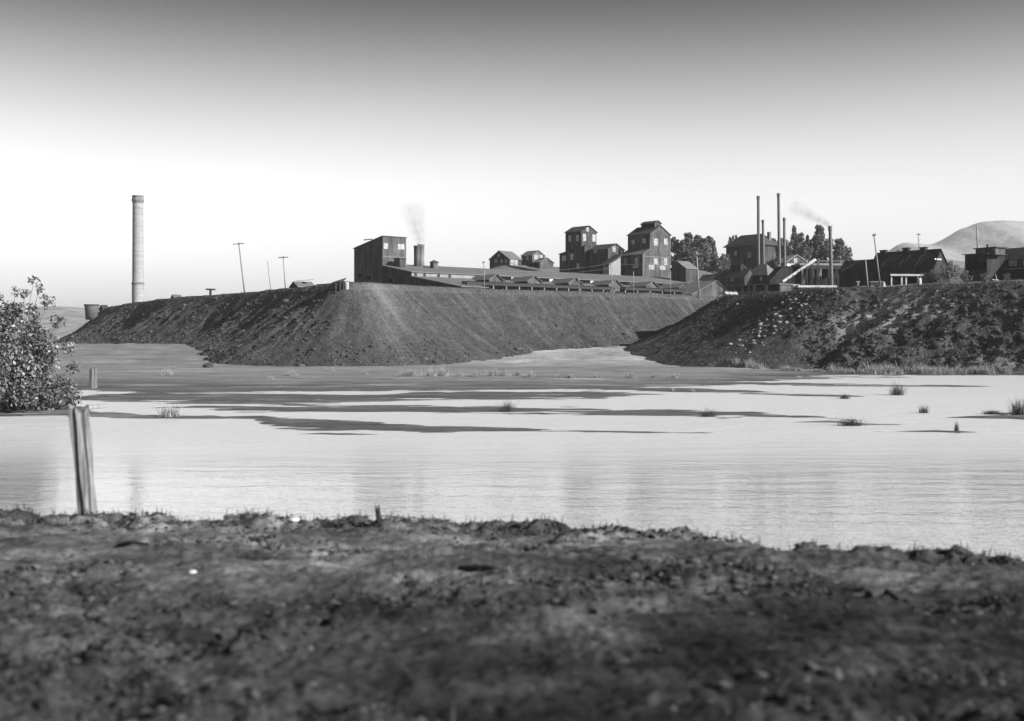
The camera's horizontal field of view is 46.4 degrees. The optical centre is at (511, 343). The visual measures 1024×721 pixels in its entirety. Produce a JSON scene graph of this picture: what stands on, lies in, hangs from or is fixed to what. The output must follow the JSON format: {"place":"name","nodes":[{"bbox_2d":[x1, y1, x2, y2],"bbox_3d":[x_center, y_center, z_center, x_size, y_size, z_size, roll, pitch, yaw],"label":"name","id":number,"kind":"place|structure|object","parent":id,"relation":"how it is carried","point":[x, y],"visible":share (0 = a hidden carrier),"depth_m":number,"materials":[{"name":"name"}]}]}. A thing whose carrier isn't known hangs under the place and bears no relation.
{"place":"outdoors","nodes":[
{"label":"outdoors","id":0,"kind":"place"},
{"bbox_2d":[0,306,98,342],"bbox_3d":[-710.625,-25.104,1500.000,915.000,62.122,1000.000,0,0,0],"label":"hill","id":1,"kind":"structure","parent":0,"point":[74,317],"depth_m":1247.11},
{"bbox_2d":[55,281,717,366],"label":"slag hill","id":2,"kind":"structure","parent":0,"point":[397,316],"depth_m":280.22,"materials":[{"name":"gravel"}]},
{"bbox_2d":[84,304,99,319],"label":"water tank","id":3,"kind":"object","parent":2,"relation":"on","point":[91,311],"visible":0.99,"depth_m":430.05,"materials":[{"name":"metal"}]},
{"bbox_2d":[131,195,143,302],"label":"brick chimney","id":4,"kind":"object","parent":2,"relation":"on","point":[137,283],"visible":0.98,"depth_m":518.01,"materials":[{"name":"brick"}]},
{"bbox_2d":[332,278,345,292],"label":"dump platform","id":5,"kind":"structure","parent":2,"relation":"on","point":[339,285],"depth_m":258.39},
{"bbox_2d":[52,284,683,366],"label":"slag rubble","id":6,"kind":"object","parent":2,"relation":"on","point":[284,300],"visible":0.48,"depth_m":282.18,"materials":[{"name":"stone"}]},
{"bbox_2d":[462,281,614,292],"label":"rail trestle","id":7,"kind":"object","parent":2,"relation":"on","point":[519,286],"visible":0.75,"depth_m":312.25,"materials":[{"name":"wood"}]},
{"bbox_2d":[620,287,686,293],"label":"rail trestle","id":8,"kind":"object","parent":2,"relation":"on","point":[652,290],"visible":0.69,"depth_m":338.67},
{"bbox_2d":[693,251,699,298],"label":"utility pole","id":9,"kind":"object","parent":2,"relation":"on","point":[696,254],"visible":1,"depth_m":335.83,"materials":[{"name":"grey wood"}]},
{"bbox_2d":[0,507,1023,720],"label":"bank","id":10,"kind":"structure","parent":0,"point":[370,657],"depth_m":8.24,"materials":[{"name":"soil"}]},
{"bbox_2d":[68,404,97,515],"bbox_3d":[-6.195,1.753,17.297,0.405,1.759,0.206,0,0,0],"label":"fence post","id":11,"kind":"object","parent":10,"relation":"on","point":[80,433],"visible":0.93,"depth_m":17.23,"materials":[{"name":"grey wood"}]},
{"bbox_2d":[116,540,149,547],"bbox_3d":[-4.171,2.219,13.121,0.528,0.120,0.072,0,0,35],"label":"stick","id":12,"kind":"object","parent":10,"relation":"on","point":[125,543],"visible":0.96,"depth_m":13.10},
{"bbox_2d":[214,626,257,640],"bbox_3d":[-1.769,1.880,7.633,0.228,0.110,0.181,0,0,30],"label":"stick","id":13,"kind":"object","parent":10,"relation":"on","point":[222,635],"visible":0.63,"depth_m":7.63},
{"bbox_2d":[253,534,271,549],"bbox_3d":[-2.786,2.223,13.293,0.135,0.105,0.584,0,0,-21],"label":"stick","id":14,"kind":"object","parent":10,"relation":"on","point":[260,536],"visible":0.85,"depth_m":13.45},
{"bbox_2d":[375,504,380,519],"bbox_3d":[-1.829,2.353,16.350,0.078,0.362,0.160,0,0,14],"label":"stake","id":15,"kind":"object","parent":10,"relation":"on","point":[378,514],"visible":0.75,"depth_m":16.30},
{"bbox_2d":[458,564,513,572],"bbox_3d":[-0.216,2.120,11.121,0.756,0.112,0.113,0,0,44],"label":"stick","id":16,"kind":"object","parent":10,"relation":"on","point":[477,567],"visible":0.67,"depth_m":11.21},
{"bbox_2d":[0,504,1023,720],"bbox_3d":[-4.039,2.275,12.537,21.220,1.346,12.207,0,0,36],"label":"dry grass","id":17,"kind":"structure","parent":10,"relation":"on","point":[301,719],"depth_m":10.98,"materials":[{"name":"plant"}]},
{"bbox_2d":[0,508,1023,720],"bbox_3d":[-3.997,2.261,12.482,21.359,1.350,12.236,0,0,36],"label":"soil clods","id":18,"kind":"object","parent":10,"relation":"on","point":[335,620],"visible":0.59,"depth_m":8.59,"materials":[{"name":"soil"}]},
{"bbox_2d":[864,585,902,600],"bbox_3d":[2.944,1.976,9.400,0.225,0.104,0.252,0,0,-36],"label":"stick","id":19,"kind":"object","parent":10,"relation":"on","point":[878,591],"visible":0.89,"depth_m":9.41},
{"bbox_2d":[0,375,1023,562],"bbox_3d":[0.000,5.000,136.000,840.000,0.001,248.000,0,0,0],"label":"pond water","id":20,"kind":"structure","parent":0,"point":[776,482],"depth_m":49.22,"materials":[{"name":"liquid"}]},
{"bbox_2d":[89,368,96,387],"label":"piling","id":21,"kind":"object","parent":20,"relation":"in","point":[92,377],"visible":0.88,"depth_m":129.72,"materials":[{"name":"grey wood"}]},
{"bbox_2d":[696,407,718,416],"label":"grass tuft","id":22,"kind":"object","parent":20,"relation":"on","point":[709,414],"visible":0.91,"depth_m":81.20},
{"bbox_2d":[826,362,836,372],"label":"grass tuft","id":23,"kind":"object","parent":20,"relation":"on","point":[831,369],"visible":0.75,"depth_m":199.66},
{"bbox_2d":[831,415,871,425],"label":"grass tuft","id":24,"kind":"object","parent":20,"relation":"on","point":[849,423],"visible":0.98,"depth_m":72.32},
{"bbox_2d":[887,381,907,395],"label":"grass tuft","id":25,"kind":"object","parent":20,"relation":"in","point":[897,391],"visible":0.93,"depth_m":114.70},
{"bbox_2d":[905,361,932,373],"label":"grass tuft","id":26,"kind":"object","parent":20,"relation":"on","point":[921,365],"visible":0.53,"depth_m":193.50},
{"bbox_2d":[918,403,929,412],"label":"grass tuft","id":27,"kind":"object","parent":20,"relation":"on","point":[923,410],"visible":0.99,"depth_m":85.37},
{"bbox_2d":[0,343,1023,434],"bbox_3d":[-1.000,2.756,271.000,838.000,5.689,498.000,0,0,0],"label":"mud flat","id":28,"kind":"structure","parent":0,"point":[136,368],"depth_m":144.49,"materials":[{"name":"soil"}]},
{"bbox_2d":[0,276,84,410],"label":"leafy bush","id":29,"kind":"object","parent":28,"relation":"on","point":[30,353],"visible":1,"depth_m":86.16,"materials":[{"name":"grey plant"}]},
{"bbox_2d":[89,404,106,408],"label":"log","id":30,"kind":"object","parent":28,"relation":"on","point":[100,406],"visible":0.75,"depth_m":90.95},
{"bbox_2d":[159,368,172,374],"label":"grass tuft","id":31,"kind":"object","parent":28,"relation":"on","point":[168,372],"visible":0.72,"depth_m":175.24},
{"bbox_2d":[156,402,185,416],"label":"grass tuft","id":32,"kind":"object","parent":28,"relation":"on","point":[169,413],"visible":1,"depth_m":79.83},
{"bbox_2d":[407,366,421,375],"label":"grass tuft","id":33,"kind":"object","parent":28,"relation":"on","point":[413,373],"visible":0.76,"depth_m":169.21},
{"bbox_2d":[424,367,437,375],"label":"grass tuft","id":34,"kind":"object","parent":28,"relation":"on","point":[429,374],"visible":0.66,"depth_m":166.42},
{"bbox_2d":[431,364,451,376],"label":"grass tuft","id":35,"kind":"object","parent":28,"relation":"on","point":[444,372],"visible":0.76,"depth_m":169.36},
{"bbox_2d":[487,367,501,375],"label":"grass tuft","id":36,"kind":"object","parent":28,"relation":"on","point":[494,373],"visible":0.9,"depth_m":169.29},
{"bbox_2d":[495,398,517,411],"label":"grass tuft","id":37,"kind":"object","parent":28,"relation":"on","point":[509,408],"visible":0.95,"depth_m":86.85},
{"bbox_2d":[751,362,768,368],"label":"grass tuft","id":38,"kind":"object","parent":28,"relation":"on","point":[755,366],"visible":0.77,"depth_m":216.15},
{"bbox_2d":[842,367,862,373],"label":"grass tuft","id":39,"kind":"object","parent":28,"relation":"on","point":[854,372],"visible":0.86,"depth_m":195.86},
{"bbox_2d":[858,360,883,373],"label":"grass tuft","id":40,"kind":"object","parent":28,"relation":"on","point":[870,371],"visible":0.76,"depth_m":191.94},
{"bbox_2d":[874,360,901,373],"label":"grass tuft","id":41,"kind":"object","parent":28,"relation":"on","point":[896,372],"visible":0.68,"depth_m":192.65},
{"bbox_2d":[878,363,899,373],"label":"grass tuft","id":42,"kind":"object","parent":28,"relation":"on","point":[891,369],"visible":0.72,"depth_m":192.34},
{"bbox_2d":[921,365,935,373],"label":"grass tuft","id":43,"kind":"object","parent":28,"relation":"on","point":[926,371],"visible":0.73,"depth_m":190.00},
{"bbox_2d":[922,365,942,373],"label":"grass tuft","id":44,"kind":"object","parent":28,"relation":"on","point":[938,370],"visible":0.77,"depth_m":190.14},
{"bbox_2d":[948,365,971,373],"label":"grass tuft","id":45,"kind":"object","parent":28,"relation":"on","point":[960,371],"visible":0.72,"depth_m":190.60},
{"bbox_2d":[973,363,994,373],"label":"grass tuft","id":46,"kind":"object","parent":28,"relation":"on","point":[985,367],"visible":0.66,"depth_m":189.10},
{"bbox_2d":[976,368,998,374],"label":"grass tuft","id":47,"kind":"object","parent":28,"relation":"on","point":[989,372],"visible":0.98,"depth_m":187.94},
{"bbox_2d":[981,410,1003,413],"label":"grass tuft","id":48,"kind":"object","parent":28,"relation":"on","point":[992,412],"visible":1,"depth_m":83.81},
{"bbox_2d":[1007,396,1023,414],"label":"grass tuft","id":49,"kind":"object","parent":28,"relation":"on","point":[1018,410],"visible":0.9,"depth_m":79.84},
{"bbox_2d":[0,0,1023,307],"label":"sky","id":50,"kind":"structure","parent":0,"point":[306,132],"materials":[{"name":"white"}]},
{"bbox_2d":[492,265,1022,286],"bbox_3d":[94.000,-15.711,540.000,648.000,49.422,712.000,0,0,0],"label":"hillside","id":51,"kind":"structure","parent":0,"point":[700,271],"depth_m":418.33,"materials":[{"name":"soil"}]},
{"bbox_2d":[233,242,244,291],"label":"utility pole","id":52,"kind":"object","parent":51,"relation":"on","point":[241,265],"visible":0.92,"depth_m":329.85,"materials":[{"name":"grey wood"}]},
{"bbox_2d":[289,279,313,287],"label":"shed","id":53,"kind":"structure","parent":51,"relation":"on","point":[296,284],"depth_m":308.26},
{"bbox_2d":[353,236,406,281],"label":"head house","id":54,"kind":"structure","parent":51,"relation":"on","point":[372,256],"depth_m":321.43,"materials":[{"name":"grey"}]},
{"bbox_2d":[489,250,521,268],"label":"gable house","id":55,"kind":"structure","parent":51,"relation":"on","point":[501,258],"depth_m":423.13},
{"bbox_2d":[521,250,545,265],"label":"gable house","id":56,"kind":"structure","parent":51,"relation":"on","point":[528,258],"depth_m":432.03,"materials":[{"name":"grey"}]},
{"bbox_2d":[381,258,689,293],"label":"industrial building","id":57,"kind":"structure","parent":51,"relation":"on","point":[432,274],"depth_m":325.60,"materials":[{"name":"wood"}]},
{"bbox_2d":[413,244,424,266],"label":"furnace stack","id":58,"kind":"object","parent":57,"relation":"on","point":[419,255],"visible":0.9,"depth_m":326.35,"materials":[{"name":"metal"}]},
{"bbox_2d":[532,257,553,268],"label":"shed","id":59,"kind":"structure","parent":51,"relation":"on","point":[545,262],"depth_m":426.02,"materials":[{"name":"grey"}]},
{"bbox_2d":[559,245,589,273],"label":"tower annex","id":60,"kind":"object","parent":51,"relation":"on","point":[577,259],"visible":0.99,"depth_m":396.93,"materials":[{"name":"wood"}]},
{"bbox_2d":[564,225,597,251],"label":"ore tower","id":61,"kind":"structure","parent":51,"relation":"on","point":[578,236],"depth_m":402.86,"materials":[{"name":"wood"}]},
{"bbox_2d":[588,243,624,274],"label":"gable annex","id":62,"kind":"object","parent":51,"relation":"on","point":[599,255],"visible":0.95,"depth_m":391.24,"materials":[{"name":"wood"}]},
{"bbox_2d":[601,254,622,274],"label":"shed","id":63,"kind":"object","parent":51,"relation":"on","point":[614,261],"visible":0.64,"depth_m":385.85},
{"bbox_2d":[622,220,671,277],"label":"ore tower","id":64,"kind":"structure","parent":51,"relation":"on","point":[648,242],"depth_m":391.15,"materials":[{"name":"grey"}]},
{"bbox_2d":[670,236,679,266],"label":"broadleaf tree","id":65,"kind":"object","parent":51,"relation":"on","point":[674,245],"visible":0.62,"depth_m":453.17,"materials":[{"name":"grey plant"}]},
{"bbox_2d":[675,239,688,260],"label":"broadleaf tree","id":66,"kind":"object","parent":51,"relation":"on","point":[680,255],"visible":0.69,"depth_m":445.21,"materials":[{"name":"grey plant"}]},
{"bbox_2d":[670,261,698,281],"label":"gable shed","id":67,"kind":"structure","parent":51,"relation":"on","point":[684,271],"depth_m":382.25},
{"bbox_2d":[684,232,695,260],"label":"broadleaf tree","id":68,"kind":"object","parent":51,"relation":"on","point":[688,240],"visible":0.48,"depth_m":450.72,"materials":[{"name":"grey plant"}]},
{"bbox_2d":[684,246,703,268],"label":"broadleaf tree","id":69,"kind":"object","parent":51,"relation":"on","point":[691,252],"visible":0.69,"depth_m":442.37,"materials":[{"name":"grey plant"}]},
{"bbox_2d":[693,235,700,247],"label":"broadleaf tree","id":70,"kind":"object","parent":51,"relation":"on","point":[696,238],"visible":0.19,"depth_m":457.13,"materials":[{"name":"grey plant"}]},
{"bbox_2d":[679,280,727,296],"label":"end shed","id":71,"kind":"structure","parent":51,"relation":"on","point":[713,288],"depth_m":349.96,"materials":[{"name":"grey"}]},
{"bbox_2d":[696,237,711,270],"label":"broadleaf tree","id":72,"kind":"object","parent":51,"relation":"on","point":[706,262],"visible":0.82,"depth_m":447.79,"materials":[{"name":"grey plant"}]},
{"bbox_2d":[699,274,715,280],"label":"long low shed","id":73,"kind":"structure","parent":51,"relation":"on","point":[708,277],"depth_m":399.86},
{"bbox_2d":[705,236,715,270],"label":"broadleaf tree","id":74,"kind":"object","parent":51,"relation":"on","point":[710,240],"visible":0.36,"depth_m":454.01,"materials":[{"name":"grey plant"}]},
{"bbox_2d":[709,240,718,271],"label":"broadleaf tree","id":75,"kind":"object","parent":51,"relation":"on","point":[714,255],"visible":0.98,"depth_m":449.45,"materials":[{"name":"grey plant"}]},
{"bbox_2d":[715,256,727,272],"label":"broadleaf tree","id":76,"kind":"object","parent":51,"relation":"on","point":[721,261],"visible":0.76,"depth_m":445.17,"materials":[{"name":"grey plant"}]},
{"bbox_2d":[721,253,730,269],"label":"broadleaf tree","id":77,"kind":"object","parent":51,"relation":"on","point":[728,259],"visible":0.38,"depth_m":451.35,"materials":[{"name":"grey plant"}]},
{"bbox_2d":[713,264,753,291],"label":"monitor shed","id":78,"kind":"structure","parent":51,"relation":"on","point":[738,274],"depth_m":371.94,"materials":[{"name":"wood"}]},
{"bbox_2d":[723,232,777,268],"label":"house","id":79,"kind":"structure","parent":51,"relation":"on","point":[741,249],"depth_m":457.17,"materials":[{"name":"wood"}]},
{"bbox_2d":[757,196,759,265],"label":"iron stack","id":80,"kind":"object","parent":51,"relation":"on","point":[758,230],"visible":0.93,"depth_m":391.60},
{"bbox_2d":[751,264,773,284],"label":"furnace shed","id":81,"kind":"structure","parent":51,"relation":"on","point":[761,273],"depth_m":368.88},
{"bbox_2d":[761,220,764,263],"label":"iron stack","id":82,"kind":"object","parent":51,"relation":"on","point":[763,249],"visible":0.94,"depth_m":397.68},
{"bbox_2d":[762,266,791,283],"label":"coal bunker","id":83,"kind":"object","parent":51,"relation":"on","point":[777,274],"visible":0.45,"depth_m":345.71},
{"bbox_2d":[777,193,780,265],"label":"iron stack","id":84,"kind":"object","parent":51,"relation":"on","point":[778,228],"visible":0.94,"depth_m":383.60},
{"bbox_2d":[783,218,785,265],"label":"iron stack","id":85,"kind":"object","parent":51,"relation":"on","point":[784,241],"visible":0.93,"depth_m":389.65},
{"bbox_2d":[777,238,794,258],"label":"broadleaf tree","id":86,"kind":"object","parent":51,"relation":"on","point":[789,247],"visible":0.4,"depth_m":457.21,"materials":[{"name":"grey plant"}]},
{"bbox_2d":[776,254,807,265],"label":"gable house","id":87,"kind":"structure","parent":51,"relation":"on","point":[793,259],"depth_m":437.58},
{"bbox_2d":[790,225,797,251],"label":"broadleaf tree","id":88,"kind":"object","parent":51,"relation":"on","point":[794,234],"visible":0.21,"depth_m":461.40,"materials":[{"name":"grey plant"}]},
{"bbox_2d":[781,258,818,284],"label":"conveyor","id":89,"kind":"object","parent":51,"relation":"on","point":[792,275],"visible":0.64,"depth_m":300.70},
{"bbox_2d":[797,232,804,247],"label":"broadleaf tree","id":90,"kind":"object","parent":51,"relation":"on","point":[800,239],"visible":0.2,"depth_m":466.94,"materials":[{"name":"grey plant"}]},
{"bbox_2d":[791,243,813,262],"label":"broadleaf tree","id":91,"kind":"object","parent":51,"relation":"on","point":[805,251],"visible":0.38,"depth_m":448.69,"materials":[{"name":"grey plant"}]},
{"bbox_2d":[791,261,842,285],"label":"gantry","id":92,"kind":"object","parent":51,"relation":"on","point":[824,274],"visible":0.41,"depth_m":324.19,"materials":[{"name":"metal"}]},
{"bbox_2d":[809,224,828,262],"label":"broadleaf tree","id":93,"kind":"object","parent":51,"relation":"on","point":[820,252],"visible":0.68,"depth_m":454.71,"materials":[{"name":"grey plant"}]},
{"bbox_2d":[824,238,834,259],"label":"broadleaf tree","id":94,"kind":"object","parent":51,"relation":"on","point":[826,245],"visible":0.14,"depth_m":464.43,"materials":[{"name":"grey plant"}]},
{"bbox_2d":[833,238,849,262],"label":"broadleaf tree","id":95,"kind":"object","parent":51,"relation":"on","point":[839,248],"visible":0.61,"depth_m":450.62,"materials":[{"name":"grey plant"}]},
{"bbox_2d":[844,245,853,260],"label":"broadleaf tree","id":96,"kind":"object","parent":51,"relation":"on","point":[849,254],"visible":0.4,"depth_m":459.11,"materials":[{"name":"grey plant"}]},
{"bbox_2d":[866,281,885,286],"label":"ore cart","id":97,"kind":"object","parent":51,"relation":"on","point":[874,283],"visible":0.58,"depth_m":244.21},
{"bbox_2d":[837,247,947,286],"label":"long shed","id":98,"kind":"structure","parent":51,"relation":"on","point":[903,261],"depth_m":301.74,"materials":[{"name":"wood"}]},
{"bbox_2d":[962,244,1007,281],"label":"annex","id":99,"kind":"object","parent":51,"relation":"on","point":[988,261],"visible":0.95,"depth_m":259.67,"materials":[{"name":"wood"}]},
{"bbox_2d":[1005,247,1023,279],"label":"engine house","id":100,"kind":"structure","parent":51,"relation":"on","point":[1014,263],"depth_m":259.92,"materials":[{"name":"wood"}]},
{"bbox_2d":[623,281,1023,373],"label":"slag hill","id":101,"kind":"structure","parent":0,"point":[676,344],"depth_m":228.43,"materials":[{"name":"gravel"}]},
{"bbox_2d":[718,292,737,294],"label":"lumber pile","id":102,"kind":"object","parent":101,"relation":"on","point":[728,293],"visible":1,"depth_m":280.77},
{"bbox_2d":[722,283,799,295],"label":"open shed","id":103,"kind":"structure","parent":101,"relation":"on","point":[754,289],"depth_m":285.92,"materials":[{"name":"grey"}]},
{"bbox_2d":[793,285,836,289],"bbox_3d":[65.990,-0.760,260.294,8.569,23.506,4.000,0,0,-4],"label":"timber deck","id":104,"kind":"structure","parent":101,"relation":"on","point":[804,286],"depth_m":258.31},
{"bbox_2d":[828,226,832,284],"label":"iron stack","id":105,"kind":"object","parent":104,"relation":"on","point":[830,257],"visible":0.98,"depth_m":261.66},
{"bbox_2d":[671,278,1023,373],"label":"slope weeds","id":106,"kind":"object","parent":101,"relation":"on","point":[718,298],"visible":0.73,"depth_m":224.62,"materials":[{"name":"plant"}]},
{"bbox_2d":[872,233,880,286],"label":"utility pole","id":107,"kind":"object","parent":101,"relation":"on","point":[874,235],"visible":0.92,"depth_m":242.88,"materials":[{"name":"grey wood"}]},
{"bbox_2d":[759,282,1023,372],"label":"slag rubble","id":108,"kind":"object","parent":101,"relation":"on","point":[844,357],"visible":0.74,"depth_m":217.63,"materials":[{"name":"stone"}]},
{"bbox_2d":[883,274,922,285],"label":"open shed","id":109,"kind":"structure","parent":101,"relation":"on","point":[897,279],"depth_m":252.09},
{"bbox_2d":[920,271,939,283],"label":"shrub","id":110,"kind":"object","parent":101,"relation":"on","point":[926,278],"visible":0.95,"depth_m":237.84,"materials":[{"name":"grey plant"}]},
{"bbox_2d":[928,260,960,283],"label":"shrub","id":111,"kind":"object","parent":101,"relation":"on","point":[948,273],"visible":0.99,"depth_m":235.57,"materials":[{"name":"grey plant"}]},
{"bbox_2d":[960,269,972,282],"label":"shrub","id":112,"kind":"object","parent":101,"relation":"on","point":[964,276],"visible":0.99,"depth_m":231.82,"materials":[{"name":"grey plant"}]},
{"bbox_2d":[980,273,989,281],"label":"shrub","id":113,"kind":"object","parent":101,"relation":"on","point":[984,276],"visible":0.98,"depth_m":227.79,"materials":[{"name":"grey plant"}]},
{"bbox_2d":[888,220,1023,267],"bbox_3d":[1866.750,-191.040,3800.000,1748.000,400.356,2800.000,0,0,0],"label":"mountain","id":114,"kind":"structure","parent":0,"point":[955,246],"depth_m":3652.35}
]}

